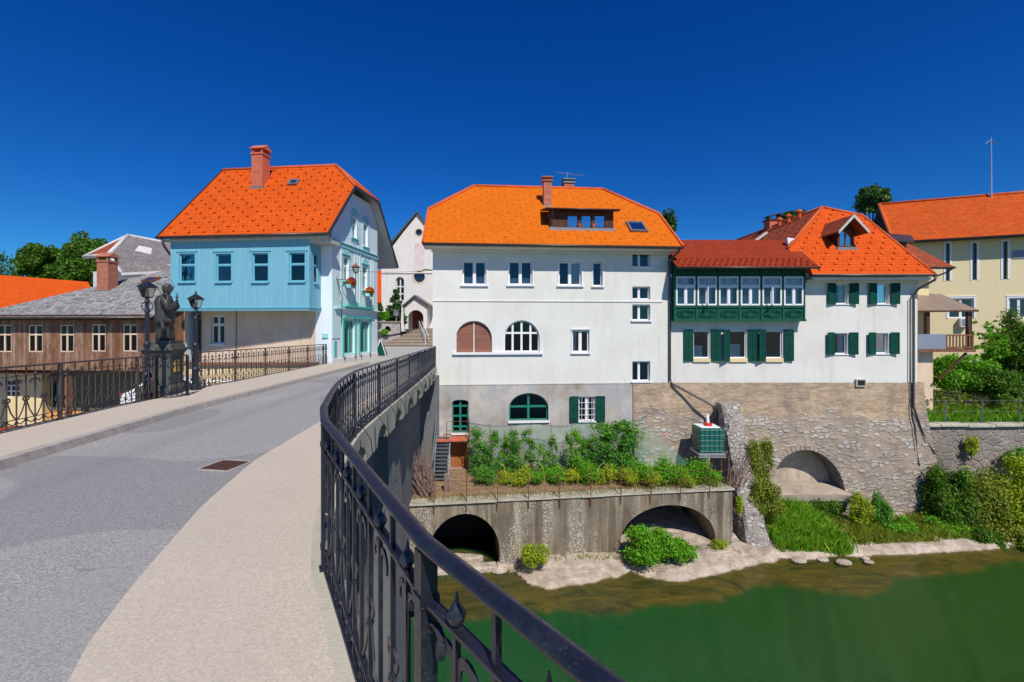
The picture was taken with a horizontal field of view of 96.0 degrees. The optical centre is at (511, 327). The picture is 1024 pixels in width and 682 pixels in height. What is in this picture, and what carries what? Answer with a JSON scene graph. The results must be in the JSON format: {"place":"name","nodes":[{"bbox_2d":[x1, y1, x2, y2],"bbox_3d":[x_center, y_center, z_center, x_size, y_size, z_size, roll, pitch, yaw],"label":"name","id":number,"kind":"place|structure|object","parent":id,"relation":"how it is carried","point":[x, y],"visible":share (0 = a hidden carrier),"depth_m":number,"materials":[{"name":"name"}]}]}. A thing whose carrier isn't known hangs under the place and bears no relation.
{"place":"outdoors","nodes":[
{"label":"outdoors","id":0,"kind":"place"},
{"bbox_2d":[0,363,359,456],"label":"pavement","id":1,"kind":"structure","parent":0,"point":[24,438],"depth_m":9.35,"materials":[{"name":"concrete"}]},
{"bbox_2d":[0,355,156,431],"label":"iron railing","id":2,"kind":"object","parent":1,"relation":"on","point":[59,377],"visible":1,"depth_m":8.77,"materials":[{"name":"metal"}]},
{"bbox_2d":[135,277,158,399],"bbox_3d":[-8.930,0.256,11.280,0.330,2.995,0.330,0,0,0],"label":"street lamp","id":3,"kind":"object","parent":1,"relation":"on","point":[145,287],"visible":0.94,"depth_m":11.24,"materials":[{"name":"paint"}]},
{"bbox_2d":[138,340,189,399],"bbox_3d":[-9.500,1.357,12.600,0.840,2.020,0.840,0,0,-8],"label":"statue pedestal","id":4,"kind":"object","parent":1,"relation":"on","point":[167,347],"visible":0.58,"depth_m":12.33,"materials":[{"name":"stone"}]},
{"bbox_2d":[153,277,179,339],"bbox_3d":[-9.472,-0.523,12.611,0.562,1.739,0.775,0,0,-22],"label":"saint statue","id":5,"kind":"object","parent":4,"relation":"on","point":[166,307],"visible":0.99,"depth_m":12.46,"materials":[{"name":"grey metal"}]},
{"bbox_2d":[151,354,190,398],"bbox_3d":[-8.516,1.225,11.621,0.372,1.076,0.888,0,0,35],"label":"iron railing","id":6,"kind":"object","parent":1,"relation":"on","point":[187,382],"visible":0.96,"depth_m":11.48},
{"bbox_2d":[187,291,204,390],"bbox_3d":[-9.000,0.361,13.120,0.330,2.835,0.330,0,0,0],"label":"street lamp","id":7,"kind":"object","parent":1,"relation":"on","point":[195,385],"visible":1,"depth_m":13.08,"materials":[{"name":"metal"}]},
{"bbox_2d":[190,344,326,386],"bbox_3d":[-9.569,1.332,19.026,0.118,1.234,11.742,0,0,-4],"label":"iron railing","id":8,"kind":"object","parent":1,"relation":"on","point":[265,354],"visible":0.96,"depth_m":17.05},
{"bbox_2d":[0,347,432,681],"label":"road","id":9,"kind":"structure","parent":0,"point":[89,531],"depth_m":4.54,"materials":[{"name":"asphalt"}]},
{"bbox_2d":[0,362,369,470],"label":"kerb","id":10,"kind":"structure","parent":9,"relation":"on","point":[21,457],"depth_m":8.15,"materials":[{"name":"stone"}]},
{"bbox_2d":[196,459,252,471],"bbox_3d":[-3.720,1.789,5.980,0.470,0.014,0.475,0,0,10],"label":"drain grate","id":11,"kind":"object","parent":9,"relation":"on","point":[225,465],"visible":0.98,"depth_m":5.95,"materials":[{"name":"metal"}]},
{"bbox_2d":[68,369,419,681],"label":"pavement","id":12,"kind":"structure","parent":0,"point":[222,589],"depth_m":2.90,"materials":[{"name":"concrete"}]},
{"bbox_2d":[353,347,428,362],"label":"street","id":13,"kind":"structure","parent":0,"point":[393,352],"depth_m":38.79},
{"bbox_2d":[378,321,400,343],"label":"stone terrace wall","id":14,"kind":"structure","parent":13,"relation":"on","point":[393,328],"depth_m":55.44,"materials":[{"name":"paint"}]},
{"bbox_2d":[383,328,432,346],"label":"church steps","id":15,"kind":"structure","parent":13,"relation":"on","point":[415,338],"depth_m":52.69,"materials":[{"name":"stone"}]},
{"bbox_2d":[0,0,1023,276],"label":"sky","id":16,"kind":"structure","parent":0,"point":[728,115],"materials":[{"name":"blue"}]},
{"bbox_2d":[412,465,721,498],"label":"garden soil","id":17,"kind":"structure","parent":0,"point":[459,475],"depth_m":21.41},
{"bbox_2d":[412,455,436,497],"bbox_3d":[-4.088,6.503,20.330,1.585,1.856,1.034,0,0,0],"label":"stick pile","id":18,"kind":"object","parent":17,"relation":"on","point":[423,487],"visible":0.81,"depth_m":20.11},
{"bbox_2d":[432,415,468,480],"bbox_3d":[-3.003,6.005,22.780,1.737,3.170,1.889,0,0,0],"label":"metal stair","id":19,"kind":"object","parent":17,"relation":"on","point":[449,439],"visible":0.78,"depth_m":22.90,"materials":[{"name":"grey paint"}]},
{"bbox_2d":[465,425,491,477],"bbox_3d":[-1.665,6.083,22.499,1.771,2.791,1.543,0,0,0],"label":"tomato plant","id":20,"kind":"object","parent":17,"relation":"on","point":[479,455],"visible":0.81,"depth_m":22.46,"materials":[{"name":"green plant"}]},
{"bbox_2d":[472,461,498,486],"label":"vegetable plant","id":21,"kind":"object","parent":17,"relation":"on","point":[485,474],"visible":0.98,"depth_m":21.34,"materials":[{"name":"green plant"}]},
{"bbox_2d":[481,428,503,477],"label":"tomato plant","id":22,"kind":"object","parent":17,"relation":"on","point":[494,438],"visible":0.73,"depth_m":22.42,"materials":[{"name":"green plant"}]},
{"bbox_2d":[498,425,524,476],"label":"tomato plant","id":23,"kind":"object","parent":17,"relation":"on","point":[515,448],"visible":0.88,"depth_m":22.33,"materials":[{"name":"green plant"}]},
{"bbox_2d":[509,461,533,486],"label":"vegetable plant","id":24,"kind":"object","parent":17,"relation":"on","point":[520,473],"visible":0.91,"depth_m":21.22,"materials":[{"name":"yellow plant"}]},
{"bbox_2d":[518,426,537,472],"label":"tomato plant","id":25,"kind":"object","parent":17,"relation":"on","point":[530,442],"visible":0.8,"depth_m":22.41,"materials":[{"name":"green plant"}]},
{"bbox_2d":[541,435,558,474],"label":"tomato plant","id":26,"kind":"object","parent":17,"relation":"on","point":[551,442],"visible":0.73,"depth_m":22.55,"materials":[{"name":"green plant"}]},
{"bbox_2d":[539,463,568,484],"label":"vegetable plant","id":27,"kind":"object","parent":17,"relation":"on","point":[554,471],"visible":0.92,"depth_m":21.55,"materials":[{"name":"green plant"}]},
{"bbox_2d":[469,420,680,473],"bbox_3d":[3.267,6.025,22.924,10.793,2.790,1.449,0,0,0],"label":"garden net","id":28,"kind":"object","parent":17,"relation":"on","point":[548,431],"visible":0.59,"depth_m":23.08,"materials":[{"name":"teal"}]},
{"bbox_2d":[565,426,590,472],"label":"tomato plant","id":29,"kind":"object","parent":17,"relation":"on","point":[578,438],"visible":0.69,"depth_m":22.46,"materials":[{"name":"green plant"}]},
{"bbox_2d":[575,456,601,485],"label":"vegetable plant","id":30,"kind":"object","parent":17,"relation":"on","point":[584,470],"visible":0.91,"depth_m":21.47,"materials":[{"name":"green plant"}]},
{"bbox_2d":[580,430,602,468],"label":"tomato plant","id":31,"kind":"object","parent":17,"relation":"on","point":[593,439],"visible":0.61,"depth_m":22.25,"materials":[{"name":"green plant"}]},
{"bbox_2d":[584,420,630,482],"bbox_3d":[4.624,6.020,22.387,2.267,2.838,2.189,0,0,-34],"label":"climbing plant","id":32,"kind":"object","parent":17,"relation":"on","point":[608,436],"visible":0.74,"depth_m":22.18,"materials":[{"name":"green plant"}]},
{"bbox_2d":[603,416,645,482],"bbox_3d":[5.543,5.966,22.513,2.276,3.205,1.787,0,0,-34],"label":"climbing plant","id":33,"kind":"object","parent":17,"relation":"on","point":[628,440],"visible":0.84,"depth_m":22.31,"materials":[{"name":"green plant"}]},
{"bbox_2d":[627,458,654,484],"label":"vegetable plant","id":34,"kind":"object","parent":17,"relation":"on","point":[639,466],"visible":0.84,"depth_m":21.59,"materials":[{"name":"green plant"}]},
{"bbox_2d":[648,452,677,487],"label":"vegetable plant","id":35,"kind":"object","parent":17,"relation":"on","point":[665,465],"visible":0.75,"depth_m":21.41,"materials":[{"name":"green plant"}]},
{"bbox_2d":[668,459,693,485],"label":"vegetable plant","id":36,"kind":"object","parent":17,"relation":"on","point":[683,469],"visible":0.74,"depth_m":21.33,"materials":[{"name":"green plant"}]},
{"bbox_2d":[685,453,713,486],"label":"vegetable plant","id":37,"kind":"object","parent":17,"relation":"on","point":[693,467],"visible":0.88,"depth_m":21.36,"materials":[{"name":"green plant"}]},
{"bbox_2d":[690,414,725,474],"bbox_3d":[9.818,5.906,23.150,1.350,3.029,1.200,0,0,0],"label":"water tank","id":38,"kind":"object","parent":17,"relation":"on","point":[708,439],"visible":0.91,"depth_m":22.60,"materials":[{"name":"green plastic"}]},
{"bbox_2d":[411,507,1023,681],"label":"river bank","id":39,"kind":"structure","parent":0,"point":[945,610],"depth_m":18.43,"materials":[{"name":"stone"}]},
{"bbox_2d":[311,365,438,681],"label":"bridge","id":40,"kind":"structure","parent":39,"relation":"on","point":[383,444],"depth_m":12.47,"materials":[{"name":"concrete"}]},
{"bbox_2d":[319,346,625,681],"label":"iron railing","id":41,"kind":"object","parent":40,"relation":"on","point":[425,608],"visible":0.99,"depth_m":1.66,"materials":[{"name":"metal"}]},
{"bbox_2d":[518,541,552,569],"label":"bush","id":42,"kind":"object","parent":39,"relation":"on","point":[532,558],"visible":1,"depth_m":18.80,"materials":[{"name":"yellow plant"}]},
{"bbox_2d":[421,172,715,469],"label":"white house","id":43,"kind":"structure","parent":39,"relation":"on","point":[550,303],"depth_m":24.19,"materials":[{"name":"paint"}]},
{"bbox_2d":[451,442,466,467],"bbox_3d":[-2.737,6.581,23.841,0.844,1.338,0.060,0,0,-5],"label":"door","id":44,"kind":"structure","parent":43,"relation":"in","point":[458,449],"depth_m":23.81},
{"bbox_2d":[460,258,487,286],"bbox_3d":[-1.946,-2.814,23.843,1.438,1.462,0.331,0,0,-5],"label":"window","id":45,"kind":"structure","parent":43,"relation":"in","point":[474,281],"depth_m":23.89,"materials":[{"name":"white paint"}]},
{"bbox_2d":[456,321,491,351],"bbox_3d":[-1.978,0.489,23.934,1.865,1.660,0.062,0,0,-5],"label":"window","id":46,"kind":"structure","parent":43,"relation":"in","point":[473,336],"depth_m":23.94,"materials":[{"name":"white paint"}]},
{"bbox_2d":[506,258,534,286],"bbox_3d":[0.435,-2.837,24.042,1.458,1.472,0.331,0,0,-5],"label":"window","id":47,"kind":"structure","parent":43,"relation":"in","point":[511,282],"depth_m":24.09,"materials":[{"name":"white paint"}]},
{"bbox_2d":[504,320,538,351],"bbox_3d":[0.496,0.453,24.141,1.871,1.648,0.062,0,0,-5],"label":"window","id":48,"kind":"structure","parent":43,"relation":"in","point":[521,332],"depth_m":24.11,"materials":[{"name":"white paint"}]},
{"bbox_2d":[509,393,547,419],"bbox_3d":[0.856,4.136,24.192,2.064,1.437,0.062,0,0,-5],"label":"window","id":49,"kind":"structure","parent":43,"relation":"in","point":[528,405],"depth_m":24.17,"materials":[{"name":"teal paint"}]},
{"bbox_2d":[557,259,583,287],"bbox_3d":[3.047,-2.836,24.261,1.427,1.484,0.331,0,0,-5],"label":"window","id":50,"kind":"structure","parent":43,"relation":"in","point":[574,268],"depth_m":24.33,"materials":[{"name":"white paint"}]},
{"bbox_2d":[571,328,590,354],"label":"window","id":51,"kind":"structure","parent":43,"relation":"in","point":[574,330],"depth_m":24.35,"materials":[{"name":"white paint"}]},
{"bbox_2d":[570,396,604,423],"bbox_3d":[3.951,4.328,24.277,1.880,1.435,0.288,0,0,-5],"label":"window","id":52,"kind":"structure","parent":43,"relation":"in","point":[574,400],"depth_m":24.22,"materials":[{"name":"white paint"}]},
{"bbox_2d":[409,484,734,577],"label":"terrace wall","id":53,"kind":"structure","parent":39,"relation":"on","point":[572,524],"depth_m":20.18,"materials":[{"name":"concrete"}]},
{"bbox_2d":[412,481,730,579],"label":"wall weeds","id":54,"kind":"object","parent":53,"relation":"on","point":[720,485],"depth_m":20.18,"materials":[{"name":"green plant"}]},
{"bbox_2d":[410,464,733,513],"bbox_3d":[2.868,6.901,20.189,14.580,1.739,0.335,0,0,-7],"label":"rusty wire fence","id":55,"kind":"object","parent":53,"relation":"on","point":[559,495],"visible":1,"depth_m":20.03,"materials":[{"name":"metal"}]},
{"bbox_2d":[727,453,761,487],"bbox_3d":[10.801,6.614,21.497,1.514,1.633,0.928,0,0,0],"label":"stick pile","id":56,"kind":"object","parent":53,"relation":"on","point":[737,475],"visible":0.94,"depth_m":21.44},
{"bbox_2d":[619,523,691,569],"bbox_3d":[6.069,9.297,19.602,3.082,1.966,2.202,0,0,0],"label":"bush","id":57,"kind":"object","parent":39,"relation":"on","point":[651,547],"visible":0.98,"depth_m":19.21,"materials":[{"name":"green plant"}]},
{"bbox_2d":[646,562,686,572],"bbox_3d":[6.480,10.345,19.405,1.675,0.710,0.893,0,0,0],"label":"rock slab","id":58,"kind":"object","parent":39,"relation":"on","point":[669,567],"visible":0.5,"depth_m":19.19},
{"bbox_2d":[663,538,699,562],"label":"bush","id":59,"kind":"object","parent":39,"relation":"on","point":[689,556],"visible":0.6,"depth_m":19.30,"materials":[{"name":"green plant"}]},
{"bbox_2d":[693,543,731,555],"bbox_3d":[8.786,10.284,20.851,2.319,0.832,1.430,0,0,0],"label":"rock slab","id":60,"kind":"object","parent":39,"relation":"on","point":[705,551],"visible":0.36,"depth_m":20.40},
{"bbox_2d":[715,401,770,551],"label":"stone buttress","id":61,"kind":"structure","parent":39,"relation":"on","point":[752,530],"depth_m":22.34,"materials":[{"name":"stone"}]},
{"bbox_2d":[744,436,774,486],"bbox_3d":[11.984,6.866,22.623,1.632,3.094,1.075,0,0,-18],"label":"bush","id":62,"kind":"object","parent":61,"relation":"attached to","point":[755,451],"visible":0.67,"depth_m":22.40,"materials":[{"name":"green plant"}]},
{"bbox_2d":[748,472,788,529],"bbox_3d":[12.037,8.214,21.857,1.810,2.708,1.400,0,0,23],"label":"bush","id":63,"kind":"object","parent":61,"relation":"attached to","point":[763,492],"visible":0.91,"depth_m":21.54,"materials":[{"name":"green plant"}]},
{"bbox_2d":[633,206,937,514],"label":"white house","id":64,"kind":"structure","parent":39,"relation":"on","point":[795,338],"depth_m":24.58,"materials":[{"name":"paint"}]},
{"bbox_2d":[693,331,710,361],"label":"window","id":65,"kind":"structure","parent":64,"relation":"in","point":[697,350],"depth_m":24.72,"materials":[{"name":"white paint"}]},
{"bbox_2d":[729,331,747,361],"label":"window","id":66,"kind":"structure","parent":64,"relation":"in","point":[734,348],"depth_m":24.73,"materials":[{"name":"white paint"}]},
{"bbox_2d":[764,495,858,555],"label":"bank grass","id":67,"kind":"structure","parent":39,"relation":"on","point":[802,526],"depth_m":21.41,"materials":[{"name":"plant"}]},
{"bbox_2d":[807,497,847,518],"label":"bush","id":68,"kind":"object","parent":39,"relation":"on","point":[829,507],"visible":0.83,"depth_m":23.20,"materials":[{"name":"green plant"}]},
{"bbox_2d":[847,488,876,527],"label":"bush","id":69,"kind":"object","parent":39,"relation":"on","point":[863,507],"visible":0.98,"depth_m":22.58,"materials":[{"name":"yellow plant"}]},
{"bbox_2d":[870,488,894,527],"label":"bush","id":70,"kind":"object","parent":39,"relation":"on","point":[884,510],"visible":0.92,"depth_m":22.62,"materials":[{"name":"green plant"}]},
{"bbox_2d":[871,515,921,535],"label":"bush","id":71,"kind":"object","parent":39,"relation":"on","point":[910,527],"visible":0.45,"depth_m":22.16,"materials":[{"name":"green plant"}]},
{"bbox_2d":[825,510,1005,545],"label":"bank weeds","id":72,"kind":"object","parent":39,"relation":"on","point":[884,536],"visible":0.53,"depth_m":21.97,"materials":[{"name":"green plant"}]},
{"bbox_2d":[916,458,985,527],"bbox_3d":[22.307,8.781,23.413,2.971,3.924,2.574,0,0,0],"label":"bush","id":73,"kind":"object","parent":39,"relation":"on","point":[947,506],"visible":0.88,"depth_m":23.06,"materials":[{"name":"green plant"}]},
{"bbox_2d":[924,514,977,538],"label":"bush","id":74,"kind":"object","parent":39,"relation":"on","point":[932,519],"visible":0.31,"depth_m":22.45,"materials":[{"name":"green plant"}]},
{"bbox_2d":[929,422,1023,490],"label":"river wall","id":75,"kind":"structure","parent":39,"relation":"on","point":[997,440],"depth_m":25.25,"materials":[{"name":"stone"}]},
{"bbox_2d":[950,460,1023,530],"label":"bush","id":76,"kind":"object","parent":39,"relation":"on","point":[992,498],"visible":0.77,"depth_m":22.55,"materials":[{"name":"green plant"}]},
{"bbox_2d":[964,527,1010,550],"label":"bush","id":77,"kind":"object","parent":39,"relation":"on","point":[984,536],"visible":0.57,"depth_m":21.63,"materials":[{"name":"green plant"}]},
{"bbox_2d":[988,525,1023,549],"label":"bush","id":78,"kind":"object","parent":39,"relation":"on","point":[1015,533],"visible":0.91,"depth_m":21.68,"materials":[{"name":"green plant"}]},
{"bbox_2d":[990,446,1023,529],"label":"bush","id":79,"kind":"object","parent":39,"relation":"on","point":[1015,465],"visible":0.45,"depth_m":22.72,"materials":[{"name":"yellow plant"}]},
{"bbox_2d":[927,401,1023,422],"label":"tall grass","id":80,"kind":"structure","parent":0,"point":[962,415],"depth_m":26.13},
{"bbox_2d":[933,389,1022,422],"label":"garden ground","id":81,"kind":"structure","parent":0,"point":[946,395],"depth_m":32.20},
{"bbox_2d":[887,233,955,333],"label":"dark dormer house","id":82,"kind":"structure","parent":81,"relation":"on","point":[930,261],"depth_m":28.30,"materials":[{"name":"brown tile"}]},
{"bbox_2d":[918,293,978,409],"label":"roofed balcony","id":83,"kind":"structure","parent":82,"relation":"attached to","point":[929,344],"depth_m":26.56,"materials":[{"name":"beige paint"}]},
{"bbox_2d":[873,191,1023,388],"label":"yellow building","id":84,"kind":"structure","parent":81,"relation":"on","point":[977,241],"depth_m":35.05,"materials":[{"name":"paint"}]},
{"bbox_2d":[946,296,975,317],"bbox_3d":[34.085,-1.546,35.013,1.796,1.696,0.200,0,0,23],"label":"window","id":85,"kind":"structure","parent":84,"relation":"in","point":[968,300],"depth_m":35.01,"materials":[{"name":"white paint"}]},
{"bbox_2d":[970,240,979,279],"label":"window","id":86,"kind":"structure","parent":84,"relation":"in","point":[972,243],"depth_m":34.73,"materials":[{"name":"white glass"}]},
{"bbox_2d":[1000,239,1009,278],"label":"window","id":87,"kind":"structure","parent":84,"relation":"in","point":[1003,244],"depth_m":34.05,"materials":[{"name":"white glass"}]},
{"bbox_2d":[1006,295,1023,317],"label":"window","id":88,"kind":"structure","parent":84,"relation":"in","point":[1013,301],"depth_m":33.80,"materials":[{"name":"white paint"}]},
{"bbox_2d":[933,353,1001,404],"bbox_3d":[28.266,3.374,29.133,3.443,3.601,3.503,0,0,0],"label":"bush","id":89,"kind":"object","parent":81,"relation":"on","point":[955,378],"visible":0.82,"depth_m":28.40,"materials":[{"name":"green plant"}]},
{"bbox_2d":[925,389,1023,416],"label":"wild weeds","id":90,"kind":"object","parent":81,"relation":"on","point":[964,396],"visible":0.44,"depth_m":27.10,"materials":[{"name":"green plant"}]},
{"bbox_2d":[962,366,1023,408],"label":"bush","id":91,"kind":"object","parent":81,"relation":"on","point":[999,384],"visible":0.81,"depth_m":27.34,"materials":[{"name":"green plant"}]},
{"bbox_2d":[962,306,1023,404],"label":"tree","id":92,"kind":"object","parent":81,"relation":"on","point":[1004,347],"visible":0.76,"depth_m":29.01,"materials":[{"name":"green plant"}]},
{"label":"ground","id":93,"kind":"structure","parent":0,"visible":0},
{"bbox_2d":[10,242,64,279],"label":"tree","id":94,"kind":"object","parent":93,"relation":"on","point":[36,260],"visible":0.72,"depth_m":58.57,"materials":[{"name":"green plant"}]},
{"bbox_2d":[0,275,90,307],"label":"orange roofed house","id":95,"kind":"structure","parent":93,"relation":"on","point":[14,290],"depth_m":45.85,"materials":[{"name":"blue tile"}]},
{"bbox_2d":[54,231,107,286],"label":"tree","id":96,"kind":"object","parent":93,"relation":"on","point":[75,266],"visible":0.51,"depth_m":52.32,"materials":[{"name":"green plant"}]},
{"bbox_2d":[82,234,169,286],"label":"grey roofed house","id":97,"kind":"structure","parent":93,"relation":"on","point":[139,255],"depth_m":37.17,"materials":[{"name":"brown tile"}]},
{"bbox_2d":[851,182,894,221],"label":"pine tree","id":98,"kind":"object","parent":93,"relation":"on","point":[871,200],"visible":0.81,"depth_m":51.26,"materials":[{"name":"green plant"}]},
{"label":"yard","id":99,"kind":"structure","parent":0,"visible":0},
{"bbox_2d":[0,370,50,425],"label":"yellow cottage","id":100,"kind":"structure","parent":99,"relation":"on","point":[21,391],"depth_m":29.20,"materials":[{"name":"paint"}]},
{"bbox_2d":[0,253,183,419],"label":"wooden house","id":101,"kind":"structure","parent":99,"relation":"on","point":[104,318],"depth_m":27.57,"materials":[{"name":"brown wood"}]},
{"bbox_2d":[0,325,10,351],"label":"window","id":102,"kind":"structure","parent":101,"relation":"in","point":[5,330],"depth_m":27.74,"materials":[{"name":"beige paint"}]},
{"bbox_2d":[29,325,41,351],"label":"window","id":103,"kind":"structure","parent":101,"relation":"in","point":[35,331],"depth_m":27.57,"materials":[{"name":"beige paint"}]},
{"bbox_2d":[60,325,73,351],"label":"window","id":104,"kind":"structure","parent":101,"relation":"in","point":[66,331],"depth_m":27.40,"materials":[{"name":"beige paint"}]},
{"bbox_2d":[92,324,104,350],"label":"window","id":105,"kind":"structure","parent":101,"relation":"in","point":[98,330],"depth_m":27.23,"materials":[{"name":"beige paint"}]},
{"bbox_2d":[123,324,136,350],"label":"window","id":106,"kind":"structure","parent":101,"relation":"in","point":[129,330],"depth_m":27.07,"materials":[{"name":"beige paint"}]},
{"bbox_2d":[183,362,317,383],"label":"yellow garden wall","id":107,"kind":"structure","parent":99,"relation":"on","point":[205,368],"depth_m":24.62,"materials":[{"name":"paint"}]},
{"bbox_2d":[155,145,398,375],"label":"blue house","id":108,"kind":"structure","parent":99,"relation":"on","point":[262,252],"depth_m":25.78,"materials":[{"name":"paint"}]},
{"bbox_2d":[208,316,224,345],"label":"window","id":109,"kind":"structure","parent":108,"relation":"in","point":[217,321],"depth_m":26.84,"materials":[{"name":"white paint"}]},
{"bbox_2d":[344,320,352,353],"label":"shop window","id":110,"kind":"structure","parent":108,"relation":"in","point":[348,324],"depth_m":27.47,"materials":[{"name":"teal paint"}]},
{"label":"terrace ground","id":111,"kind":"structure","parent":0,"visible":0},
{"bbox_2d":[385,289,407,323],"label":"conifer","id":112,"kind":"object","parent":111,"relation":"on","point":[395,305],"visible":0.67,"depth_m":58.11,"materials":[{"name":"green plant"}]},
{"bbox_2d":[381,211,432,335],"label":"church","id":113,"kind":"structure","parent":111,"relation":"on","point":[415,289],"depth_m":64.00,"materials":[{"name":"paint"}]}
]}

